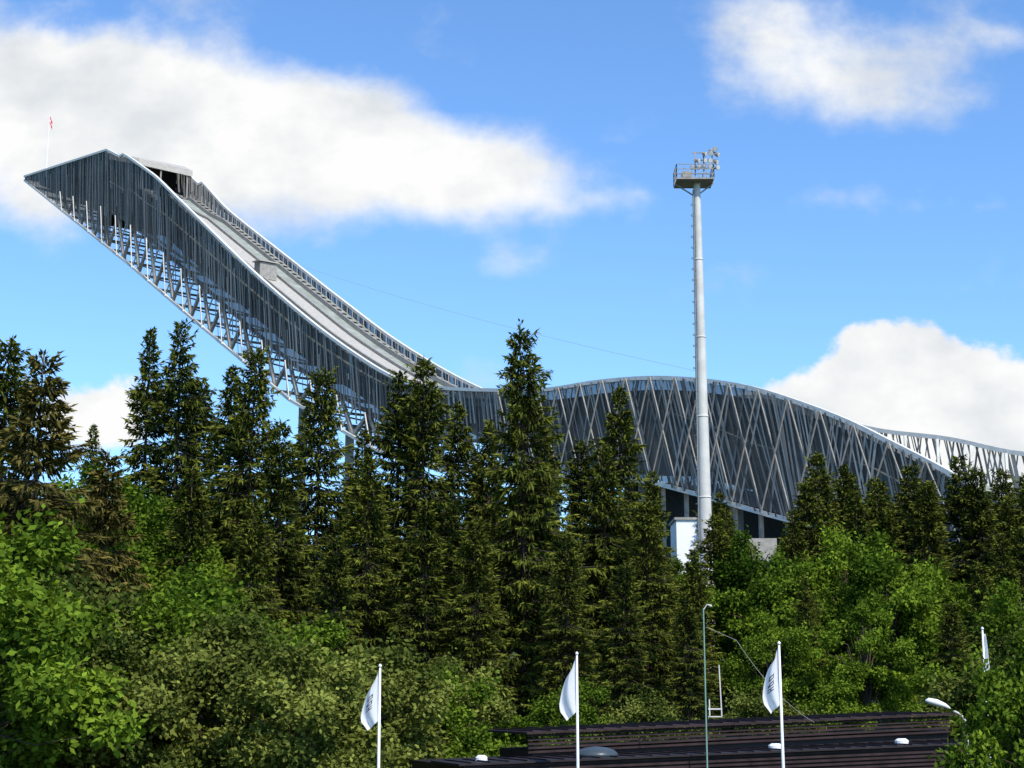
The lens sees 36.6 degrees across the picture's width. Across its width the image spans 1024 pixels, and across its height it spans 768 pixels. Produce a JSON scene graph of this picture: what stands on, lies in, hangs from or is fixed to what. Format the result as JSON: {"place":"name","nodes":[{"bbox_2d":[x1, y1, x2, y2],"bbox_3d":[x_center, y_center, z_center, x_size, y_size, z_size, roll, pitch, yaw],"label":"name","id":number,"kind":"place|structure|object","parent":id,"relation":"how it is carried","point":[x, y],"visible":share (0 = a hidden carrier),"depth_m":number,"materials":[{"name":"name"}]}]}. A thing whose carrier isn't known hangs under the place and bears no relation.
{"place":"outdoors","nodes":[
{"label":"outdoors","id":0,"kind":"place"},
{"bbox_2d":[0,0,1023,542],"label":"sky","id":1,"kind":"structure","parent":0,"point":[502,162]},
{"bbox_2d":[306,552,921,745],"bbox_3d":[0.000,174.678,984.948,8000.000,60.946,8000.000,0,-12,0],"label":"ground","id":2,"kind":"structure","parent":0,"point":[706,701],"depth_m":91.42,"materials":[{"name":"green plant"}]},
{"bbox_2d":[0,334,49,534],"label":"spruce tree","id":3,"kind":"object","parent":2,"relation":"on","point":[10,389],"visible":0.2,"depth_m":76.15,"materials":[{"name":"green plant"}]},
{"bbox_2d":[0,348,114,636],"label":"pine tree","id":4,"kind":"object","parent":2,"relation":"on","point":[29,420],"visible":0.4,"depth_m":70.11,"materials":[{"name":"green plant"}]},
{"bbox_2d":[31,465,88,497],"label":"broadleaf tree","id":5,"kind":"object","parent":2,"relation":"on","point":[71,481],"visible":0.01,"depth_m":95.23,"materials":[{"name":"green plant"}]},
{"bbox_2d":[0,497,129,767],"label":"leafy bush","id":6,"kind":"object","parent":2,"relation":"on","point":[44,548],"visible":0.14,"depth_m":44.47,"materials":[{"name":"green plant"}]},
{"bbox_2d":[0,529,156,767],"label":"leafy bush","id":7,"kind":"object","parent":2,"relation":"on","point":[34,632],"visible":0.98,"depth_m":37.59,"materials":[{"name":"green plant"}]},
{"bbox_2d":[36,562,141,627],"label":"leafy bush","id":8,"kind":"object","parent":2,"relation":"on","point":[74,582],"visible":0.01,"depth_m":54.82,"materials":[{"name":"green plant"}]},
{"bbox_2d":[74,423,106,495],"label":"spruce tree","id":9,"kind":"object","parent":2,"relation":"on","point":[91,447],"visible":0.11,"depth_m":131.15,"materials":[{"name":"green plant"}]},
{"bbox_2d":[71,446,152,606],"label":"pine tree","id":10,"kind":"object","parent":2,"relation":"on","point":[110,517],"visible":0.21,"depth_m":75.96,"materials":[{"name":"green plant"}]},
{"bbox_2d":[47,478,181,605],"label":"broadleaf tree","id":11,"kind":"object","parent":2,"relation":"on","point":[147,568],"visible":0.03,"depth_m":83.74,"materials":[{"name":"green plant"}]},
{"bbox_2d":[70,456,165,546],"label":"broadleaf tree","id":12,"kind":"object","parent":2,"relation":"on","point":[127,490],"visible":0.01,"depth_m":96.56,"materials":[{"name":"green plant"}]},
{"bbox_2d":[61,571,185,668],"bbox_3d":[-13.616,10.219,48.433,7.790,8.933,9.740,5,-12,-22],"label":"leafy bush","id":13,"kind":"object","parent":2,"relation":"on","point":[127,606],"visible":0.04,"depth_m":49.16,"materials":[{"name":"green plant"}]},
{"bbox_2d":[25,613,233,767],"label":"leafy bush","id":14,"kind":"object","parent":2,"relation":"on","point":[155,698],"visible":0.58,"depth_m":40.42,"materials":[{"name":"green plant"}]},
{"bbox_2d":[95,538,180,618],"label":"broadleaf tree","id":15,"kind":"object","parent":2,"relation":"on","point":[150,593],"visible":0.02,"depth_m":79.49,"materials":[{"name":"green plant"}]},
{"bbox_2d":[112,326,178,505],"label":"spruce tree","id":16,"kind":"object","parent":2,"relation":"on","point":[137,395],"visible":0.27,"depth_m":101.18,"materials":[{"name":"green plant"}]},
{"bbox_2d":[116,486,208,568],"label":"broadleaf tree","id":17,"kind":"object","parent":2,"relation":"on","point":[136,501],"visible":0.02,"depth_m":91.67,"materials":[{"name":"green plant"}]},
{"bbox_2d":[93,576,242,766],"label":"leafy bush","id":18,"kind":"object","parent":2,"relation":"on","point":[184,615],"visible":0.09,"depth_m":48.73,"materials":[{"name":"green plant"}]},
{"bbox_2d":[125,494,228,580],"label":"broadleaf tree","id":19,"kind":"object","parent":2,"relation":"on","point":[146,521],"visible":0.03,"depth_m":89.21,"materials":[{"name":"green plant"}]},
{"bbox_2d":[139,318,219,545],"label":"spruce tree","id":20,"kind":"object","parent":2,"relation":"on","point":[184,402],"visible":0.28,"depth_m":99.30,"materials":[{"name":"green plant"}]},
{"bbox_2d":[151,465,222,603],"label":"spruce tree","id":21,"kind":"object","parent":2,"relation":"on","point":[197,506],"visible":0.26,"depth_m":83.87,"materials":[{"name":"green plant"}]},
{"bbox_2d":[167,380,221,543],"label":"spruce tree","id":22,"kind":"object","parent":2,"relation":"on","point":[205,390],"visible":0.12,"depth_m":100.88,"materials":[{"name":"green plant"}]},
{"bbox_2d":[160,555,273,660],"bbox_3d":[-11.108,11.168,59.104,10.957,9.519,9.308,-7,-13,30],"label":"leafy bush","id":23,"kind":"object","parent":2,"relation":"on","point":[227,594],"visible":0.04,"depth_m":59.58,"materials":[{"name":"green plant"}]},
{"bbox_2d":[158,531,297,635],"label":"broadleaf tree","id":24,"kind":"object","parent":2,"relation":"on","point":[224,572],"visible":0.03,"depth_m":83.49,"materials":[{"name":"green plant"}]},
{"bbox_2d":[196,365,261,569],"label":"spruce tree","id":25,"kind":"object","parent":2,"relation":"on","point":[226,410],"visible":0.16,"depth_m":92.63,"materials":[{"name":"green plant"}]},
{"bbox_2d":[125,590,340,767],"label":"leafy bush","id":26,"kind":"object","parent":2,"relation":"on","point":[236,643],"visible":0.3,"depth_m":43.20,"materials":[{"name":"green plant"}]},
{"bbox_2d":[196,345,293,591],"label":"spruce tree","id":27,"kind":"object","parent":2,"relation":"on","point":[242,430],"visible":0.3,"depth_m":91.04,"materials":[{"name":"green plant"}]},
{"bbox_2d":[224,501,296,639],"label":"spruce tree","id":28,"kind":"object","parent":2,"relation":"on","point":[256,546],"visible":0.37,"depth_m":79.48,"materials":[{"name":"green plant"}]},
{"bbox_2d":[195,612,329,737],"bbox_3d":[-6.968,10.921,48.808,8.877,7.712,7.541,-9,-15,38],"label":"leafy bush","id":29,"kind":"object","parent":2,"relation":"on","point":[292,642],"visible":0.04,"depth_m":49.61,"materials":[{"name":"green plant"}]},
{"bbox_2d":[230,416,325,650],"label":"spruce tree","id":30,"kind":"object","parent":2,"relation":"on","point":[281,492],"visible":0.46,"depth_m":85.05,"materials":[{"name":"green plant"}]},
{"bbox_2d":[200,624,413,767],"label":"leafy bush","id":31,"kind":"object","parent":2,"relation":"on","point":[284,725],"visible":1,"depth_m":40.49,"materials":[{"name":"green plant"}]},
{"bbox_2d":[270,366,369,649],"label":"spruce tree","id":32,"kind":"object","parent":2,"relation":"on","point":[320,511],"visible":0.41,"depth_m":88.82,"materials":[{"name":"green plant"}]},
{"bbox_2d":[286,606,368,672],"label":"leafy bush","id":33,"kind":"object","parent":2,"relation":"on","point":[330,632],"visible":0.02,"depth_m":58.74,"materials":[{"name":"green plant"}]},
{"bbox_2d":[295,535,361,661],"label":"spruce tree","id":34,"kind":"object","parent":2,"relation":"on","point":[340,568],"visible":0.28,"depth_m":77.13,"materials":[{"name":"green plant"}]},
{"bbox_2d":[328,428,386,636],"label":"spruce tree","id":35,"kind":"object","parent":2,"relation":"on","point":[355,474],"visible":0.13,"depth_m":95.69,"materials":[{"name":"green plant"}]},
{"bbox_2d":[325,452,409,688],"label":"spruce tree","id":36,"kind":"object","parent":2,"relation":"on","point":[367,600],"visible":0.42,"depth_m":84.52,"materials":[{"name":"green plant"}]},
{"bbox_2d":[361,664,381,767],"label":"flagpole","id":37,"kind":"object","parent":2,"relation":"on","point":[371,714],"visible":1,"depth_m":37.19,"materials":[{"name":"fabric"}]},
{"bbox_2d":[318,625,462,767],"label":"leafy bush","id":38,"kind":"object","parent":2,"relation":"on","point":[419,711],"visible":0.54,"depth_m":45.49,"materials":[{"name":"green plant"}]},
{"bbox_2d":[341,369,453,662],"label":"spruce tree","id":39,"kind":"object","parent":2,"relation":"on","point":[383,441],"visible":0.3,"depth_m":92.33,"materials":[{"name":"green plant"}]},
{"bbox_2d":[359,355,482,691],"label":"spruce tree","id":40,"kind":"object","parent":2,"relation":"on","point":[427,437],"visible":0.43,"depth_m":90.51,"materials":[{"name":"green plant"}]},
{"bbox_2d":[385,498,456,714],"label":"spruce tree","id":41,"kind":"object","parent":2,"relation":"on","point":[432,622],"visible":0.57,"depth_m":81.09,"materials":[{"name":"green plant"}]},
{"bbox_2d":[380,658,516,757],"bbox_3d":[-2.016,12.055,50.126,6.308,6.451,7.425,0,-12,1],"label":"leafy bush","id":42,"kind":"object","parent":2,"relation":"on","point":[474,743],"visible":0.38,"depth_m":50.35,"materials":[{"name":"green plant"}]},
{"bbox_2d":[392,646,526,747],"bbox_3d":[-2.668,13.316,58.933,7.250,6.650,5.799,1,-12,-5],"label":"leafy bush","id":43,"kind":"object","parent":2,"relation":"on","point":[499,710],"visible":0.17,"depth_m":57.62,"materials":[{"name":"green plant"}]},
{"bbox_2d":[430,400,510,672],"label":"spruce tree","id":44,"kind":"object","parent":2,"relation":"on","point":[464,448],"visible":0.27,"depth_m":96.50,"materials":[{"name":"green plant"}]},
{"bbox_2d":[433,516,525,728],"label":"spruce tree","id":45,"kind":"object","parent":2,"relation":"on","point":[475,650],"visible":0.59,"depth_m":80.78,"materials":[{"name":"green plant"}]},
{"bbox_2d":[442,419,525,694],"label":"spruce tree","id":46,"kind":"object","parent":2,"relation":"on","point":[486,487],"visible":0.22,"depth_m":96.27,"materials":[{"name":"green plant"}]},
{"bbox_2d":[22,476,1023,636],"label":"distant forest","id":47,"kind":"object","parent":2,"relation":"on","point":[725,516],"visible":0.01,"depth_m":134.06,"materials":[{"name":"green plant"}]},
{"bbox_2d":[24,149,1023,597],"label":"ski jump","id":48,"kind":"object","parent":2,"relation":"on","point":[302,321],"visible":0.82,"depth_m":243.76,"materials":[{"name":"paint"}]},
{"bbox_2d":[493,427,567,711],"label":"spruce tree","id":49,"kind":"object","parent":2,"relation":"on","point":[553,461],"visible":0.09,"depth_m":95.44,"materials":[{"name":"green plant"}]},
{"bbox_2d":[451,318,613,744],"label":"spruce tree","id":50,"kind":"object","parent":2,"relation":"on","point":[525,410],"visible":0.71,"depth_m":84.52,"materials":[{"name":"green plant"}]},
{"bbox_2d":[484,685,589,746],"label":"leafy bush","id":51,"kind":"object","parent":2,"relation":"on","point":[552,717],"visible":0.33,"depth_m":58.25,"materials":[{"name":"green plant"}]},
{"bbox_2d":[524,439,601,707],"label":"spruce tree","id":52,"kind":"object","parent":2,"relation":"on","point":[576,471],"visible":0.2,"depth_m":92.05,"materials":[{"name":"green plant"}]},
{"bbox_2d":[521,529,613,742],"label":"spruce tree","id":53,"kind":"object","parent":2,"relation":"on","point":[570,564],"visible":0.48,"depth_m":78.96,"materials":[{"name":"green plant"}]},
{"bbox_2d":[512,674,623,745],"bbox_3d":[2.635,14.520,63.892,5.124,5.240,6.031,-8,-14,35],"label":"leafy bush","id":54,"kind":"object","parent":2,"relation":"on","point":[588,715],"visible":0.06,"depth_m":64.13,"materials":[{"name":"green plant"}]},
{"bbox_2d":[559,652,578,767],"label":"flagpole","id":55,"kind":"object","parent":2,"relation":"on","point":[569,706],"visible":1,"depth_m":39.20,"materials":[{"name":"fabric"}]},
{"bbox_2d":[540,441,669,709],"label":"spruce tree","id":56,"kind":"object","parent":2,"relation":"on","point":[601,549],"visible":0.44,"depth_m":87.24,"materials":[{"name":"green plant"}]},
{"bbox_2d":[580,562,664,737],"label":"spruce tree","id":57,"kind":"object","parent":2,"relation":"on","point":[614,644],"visible":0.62,"depth_m":74.92,"materials":[{"name":"green plant"}]},
{"bbox_2d":[563,384,683,716],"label":"spruce tree","id":58,"kind":"object","parent":2,"relation":"on","point":[625,428],"visible":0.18,"depth_m":90.53,"materials":[{"name":"green plant"}]},
{"bbox_2d":[597,495,703,716],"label":"spruce tree","id":59,"kind":"object","parent":2,"relation":"on","point":[662,617],"visible":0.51,"depth_m":84.31,"materials":[{"name":"green plant"}]},
{"bbox_2d":[586,681,715,742],"bbox_3d":[5.654,13.960,58.193,6.026,5.527,4.820,7,-14,-33],"label":"leafy bush","id":60,"kind":"object","parent":2,"relation":"on","point":[642,708],"visible":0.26,"depth_m":58.08,"materials":[{"name":"green plant"}]},
{"bbox_2d":[632,470,680,706],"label":"spruce tree","id":61,"kind":"object","parent":2,"relation":"on","point":[648,497],"visible":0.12,"depth_m":95.26,"materials":[{"name":"green plant"}]},
{"bbox_2d":[664,557,696,620],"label":"broadleaf tree","id":62,"kind":"object","parent":2,"relation":"on","point":[679,565],"visible":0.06,"depth_m":135.23,"materials":[{"name":"green plant"}]},
{"bbox_2d":[664,591,723,737],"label":"spruce tree","id":63,"kind":"object","parent":2,"relation":"on","point":[684,622],"visible":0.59,"depth_m":72.68,"materials":[{"name":"green plant"}]},
{"bbox_2d":[673,146,719,669],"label":"floodlight mast","id":64,"kind":"object","parent":2,"relation":"on","point":[686,179],"visible":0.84,"depth_m":122.86,"materials":[{"name":"metal"}]},
{"bbox_2d":[663,548,733,736],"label":"spruce tree","id":65,"kind":"object","parent":2,"relation":"on","point":[700,593],"visible":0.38,"depth_m":78.75,"materials":[{"name":"green plant"}]},
{"bbox_2d":[409,711,998,767],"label":"roof","id":66,"kind":"structure","parent":2,"relation":"on","point":[881,748],"depth_m":43.73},
{"bbox_2d":[574,746,617,756],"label":"skylight dome","id":67,"kind":"structure","parent":66,"relation":"on","point":[598,751],"depth_m":41.30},
{"bbox_2d":[703,604,721,767],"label":"lamp post","id":68,"kind":"object","parent":2,"relation":"on","point":[709,708],"visible":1,"depth_m":41.14,"materials":[{"name":"metal"}]},
{"bbox_2d":[685,514,742,731],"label":"spruce tree","id":69,"kind":"object","parent":2,"relation":"on","point":[711,554],"visible":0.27,"depth_m":86.63,"materials":[{"name":"green plant"}]},
{"bbox_2d":[668,517,776,589],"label":"service building","id":70,"kind":"structure","parent":2,"relation":"on","point":[684,535],"depth_m":160.28,"materials":[{"name":"white paint"}]},
{"bbox_2d":[696,524,836,709],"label":"broadleaf tree","id":71,"kind":"object","parent":2,"relation":"on","point":[745,596],"visible":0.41,"depth_m":83.66,"materials":[{"name":"green plant"}]},
{"bbox_2d":[712,675,828,736],"bbox_3d":[10.195,14.030,60.056,6.020,5.522,4.815,0,-12,-1],"label":"leafy bush","id":72,"kind":"object","parent":2,"relation":"on","point":[748,708],"visible":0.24,"depth_m":60.08,"materials":[{"name":"green plant"}]},
{"bbox_2d":[763,641,784,767],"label":"flagpole","id":73,"kind":"object","parent":2,"relation":"on","point":[772,692],"visible":1,"depth_m":37.28,"materials":[{"name":"white paint"}]},
{"bbox_2d":[716,606,832,716],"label":"broadleaf tree","id":74,"kind":"object","parent":2,"relation":"on","point":[796,660],"visible":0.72,"depth_m":76.04,"materials":[{"name":"green plant"}]},
{"bbox_2d":[777,509,811,570],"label":"spruce tree","id":75,"kind":"object","parent":2,"relation":"on","point":[791,550],"visible":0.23,"depth_m":105.85,"materials":[{"name":"green plant"}]},
{"bbox_2d":[764,555,854,682],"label":"broadleaf tree","id":76,"kind":"object","parent":2,"relation":"on","point":[821,598],"visible":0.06,"depth_m":87.08,"materials":[{"name":"green plant"}]},
{"bbox_2d":[784,476,840,690],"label":"spruce tree","id":77,"kind":"object","parent":2,"relation":"on","point":[812,521],"visible":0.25,"depth_m":108.23,"materials":[{"name":"green plant"}]},
{"bbox_2d":[788,576,839,731],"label":"spruce tree","id":78,"kind":"object","parent":2,"relation":"on","point":[805,610],"visible":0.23,"depth_m":79.08,"materials":[{"name":"green plant"}]},
{"bbox_2d":[796,451,854,603],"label":"spruce tree","id":79,"kind":"object","parent":2,"relation":"on","point":[824,484],"visible":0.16,"depth_m":110.45,"materials":[{"name":"green plant"}]},
{"bbox_2d":[788,671,875,731],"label":"leafy bush","id":80,"kind":"object","parent":2,"relation":"on","point":[830,699],"visible":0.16,"depth_m":62.26,"materials":[{"name":"green plant"}]},
{"bbox_2d":[825,463,868,561],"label":"spruce tree","id":81,"kind":"object","parent":2,"relation":"on","point":[845,486],"visible":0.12,"depth_m":112.36,"materials":[{"name":"green plant"}]},
{"bbox_2d":[807,600,918,729],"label":"broadleaf tree","id":82,"kind":"object","parent":2,"relation":"on","point":[867,677],"visible":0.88,"depth_m":74.16,"materials":[{"name":"green plant"}]},
{"bbox_2d":[795,517,943,700],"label":"broadleaf tree","id":83,"kind":"object","parent":2,"relation":"on","point":[829,565],"visible":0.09,"depth_m":88.87,"materials":[{"name":"green plant"}]},
{"bbox_2d":[834,489,911,694],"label":"spruce tree","id":84,"kind":"object","parent":2,"relation":"on","point":[857,527],"visible":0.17,"depth_m":104.07,"materials":[{"name":"green plant"}]},
{"bbox_2d":[811,523,949,728],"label":"broadleaf tree","id":85,"kind":"object","parent":2,"relation":"on","point":[879,586],"visible":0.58,"depth_m":83.30,"materials":[{"name":"green plant"}]},
{"bbox_2d":[859,479,905,564],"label":"spruce tree","id":86,"kind":"object","parent":2,"relation":"on","point":[883,518],"visible":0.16,"depth_m":107.80,"materials":[{"name":"green plant"}]},
{"bbox_2d":[857,476,911,563],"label":"spruce tree","id":87,"kind":"object","parent":2,"relation":"on","point":[868,492],"visible":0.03,"depth_m":115.40,"materials":[{"name":"green plant"}]},
{"bbox_2d":[889,459,951,579],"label":"spruce tree","id":88,"kind":"object","parent":2,"relation":"on","point":[905,497],"visible":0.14,"depth_m":112.34,"materials":[{"name":"green plant"}]},
{"bbox_2d":[907,480,953,584],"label":"spruce tree","id":89,"kind":"object","parent":2,"relation":"on","point":[932,483],"visible":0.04,"depth_m":110.01,"materials":[{"name":"green plant"}]},
{"bbox_2d":[900,481,968,692],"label":"spruce tree","id":90,"kind":"object","parent":2,"relation":"on","point":[930,518],"visible":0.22,"depth_m":103.73,"materials":[{"name":"green plant"}]},
{"bbox_2d":[891,556,979,700],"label":"broadleaf tree","id":91,"kind":"object","parent":2,"relation":"on","point":[948,594],"visible":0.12,"depth_m":85.50,"materials":[{"name":"green plant"}]},
{"bbox_2d":[916,600,972,703],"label":"spruce tree","id":92,"kind":"object","parent":2,"relation":"on","point":[952,621],"visible":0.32,"depth_m":71.15,"materials":[{"name":"green plant"}]},
{"bbox_2d":[901,655,997,730],"bbox_3d":[16.715,13.428,59.001,7.099,6.168,6.031,4,-12,-17],"label":"broadleaf tree","id":93,"kind":"object","parent":2,"relation":"on","point":[918,682],"visible":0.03,"depth_m":58.98,"materials":[{"name":"green plant"}]},
{"bbox_2d":[937,454,994,669],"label":"spruce tree","id":94,"kind":"object","parent":2,"relation":"on","point":[954,504],"visible":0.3,"depth_m":105.27,"materials":[{"name":"green plant"}]},
{"bbox_2d":[914,615,1022,739],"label":"broadleaf tree","id":95,"kind":"object","parent":2,"relation":"on","point":[956,696],"visible":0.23,"depth_m":54.01,"materials":[{"name":"green plant"}]},
{"bbox_2d":[926,614,1023,767],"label":"leafy bush","id":96,"kind":"object","parent":2,"relation":"on","point":[1006,702],"visible":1,"depth_m":35.05,"materials":[{"name":"green plant"}]},
{"bbox_2d":[945,466,1004,668],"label":"spruce tree","id":97,"kind":"object","parent":2,"relation":"on","point":[982,498],"visible":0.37,"depth_m":103.82,"materials":[{"name":"green plant"}]},
{"bbox_2d":[960,561,998,671],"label":"spruce tree","id":98,"kind":"object","parent":2,"relation":"on","point":[979,582],"visible":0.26,"depth_m":77.30,"materials":[{"name":"green plant"}]},
{"bbox_2d":[947,573,1023,717],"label":"broadleaf tree","id":99,"kind":"object","parent":2,"relation":"on","point":[1007,600],"visible":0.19,"depth_m":59.49,"materials":[{"name":"green plant"}]},
{"bbox_2d":[975,468,1018,651],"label":"spruce tree","id":100,"kind":"object","parent":2,"relation":"on","point":[1006,488],"visible":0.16,"depth_m":112.62,"materials":[{"name":"green plant"}]},
{"bbox_2d":[971,533,1023,645],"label":"spruce tree","id":101,"kind":"object","parent":2,"relation":"on","point":[1009,574],"visible":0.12,"depth_m":81.62,"materials":[{"name":"green plant"}]},
{"bbox_2d":[985,494,1023,595],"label":"spruce tree","id":102,"kind":"object","parent":2,"relation":"on","point":[1004,524],"visible":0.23,"depth_m":100.12,"materials":[{"name":"green plant"}]},
{"bbox_2d":[1000,525,1023,621],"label":"spruce tree","id":103,"kind":"object","parent":2,"relation":"on","point":[1018,563],"visible":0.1,"depth_m":83.66,"materials":[{"name":"green plant"}]},
{"bbox_2d":[1006,473,1023,530],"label":"spruce tree","id":104,"kind":"object","parent":2,"relation":"on","point":[1019,494],"visible":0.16,"depth_m":104.65,"materials":[{"name":"green plant"}]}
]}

